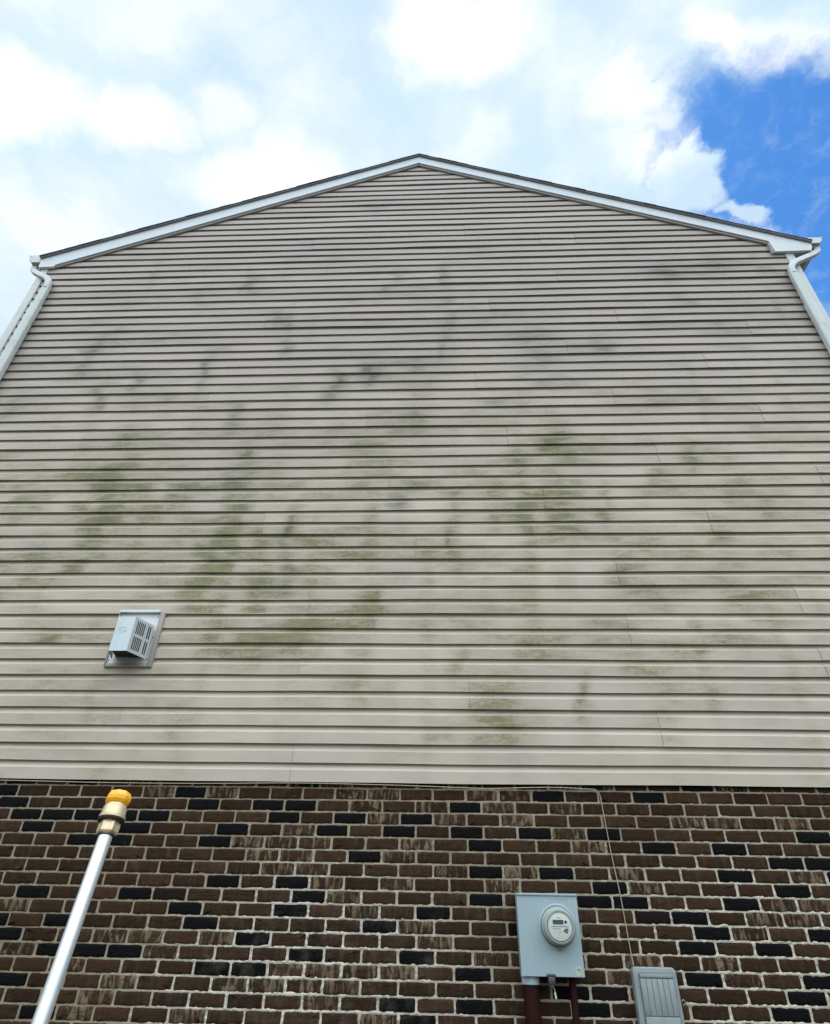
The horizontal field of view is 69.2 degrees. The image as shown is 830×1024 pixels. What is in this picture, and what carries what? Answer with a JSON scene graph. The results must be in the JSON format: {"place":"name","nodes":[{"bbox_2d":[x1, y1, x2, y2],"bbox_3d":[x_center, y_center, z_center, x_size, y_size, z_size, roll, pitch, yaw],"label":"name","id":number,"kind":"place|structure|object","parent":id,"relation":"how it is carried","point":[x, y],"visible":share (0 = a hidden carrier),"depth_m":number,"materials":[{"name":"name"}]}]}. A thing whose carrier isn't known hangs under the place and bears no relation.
{"place":"outdoors","nodes":[
{"label":"outdoors","id":0,"kind":"place"},
{"bbox_2d":[31,789,130,1023],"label":"pressure washer wand","id":1,"kind":"object","parent":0,"point":[111,818],"visible":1,"depth_m":0.59,"materials":[{"name":"white metal"}]},
{"bbox_2d":[0,0,829,337],"label":"sky","id":2,"kind":"structure","parent":0,"point":[117,117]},
{"label":"ground","id":3,"kind":"structure","parent":0,"visible":0},
{"bbox_2d":[0,153,829,1023],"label":"house","id":4,"kind":"structure","parent":3,"relation":"on","point":[432,477],"depth_m":4.43,"materials":[{"name":"plastic"}]},
{"bbox_2d":[103,610,166,667],"bbox_3d":[-2.023,0.871,4.288,0.342,0.424,0.217,0,-34,2],"label":"exhaust vent","id":5,"kind":"object","parent":4,"relation":"attached to","point":[134,643],"visible":1,"depth_m":4.25,"materials":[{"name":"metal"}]},
{"bbox_2d":[0,780,633,966],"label":"cable","id":6,"kind":"object","parent":4,"relation":"attached to","point":[374,784],"visible":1,"depth_m":3.75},
{"bbox_2d":[523,985,541,1023],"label":"conduit pipe","id":7,"kind":"object","parent":4,"relation":"attached to","point":[532,1005],"visible":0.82,"depth_m":3.08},
{"bbox_2d":[515,893,584,998],"bbox_3d":[0.719,2.305,3.212,0.327,0.455,0.197,0,-34,2],"label":"electric meter","id":8,"kind":"object","parent":4,"relation":"attached to","point":[549,940],"visible":1,"depth_m":3.18,"materials":[{"name":"paint"}]},
{"bbox_2d":[567,977,579,1023],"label":"conduit pipe","id":9,"kind":"object","parent":4,"relation":"attached to","point":[574,1000],"visible":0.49,"depth_m":3.10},
{"bbox_2d":[630,967,685,1023],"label":"utility box","id":10,"kind":"object","parent":4,"relation":"attached to","point":[657,999],"visible":1,"depth_m":3.10,"materials":[{"name":"grey plastic"}]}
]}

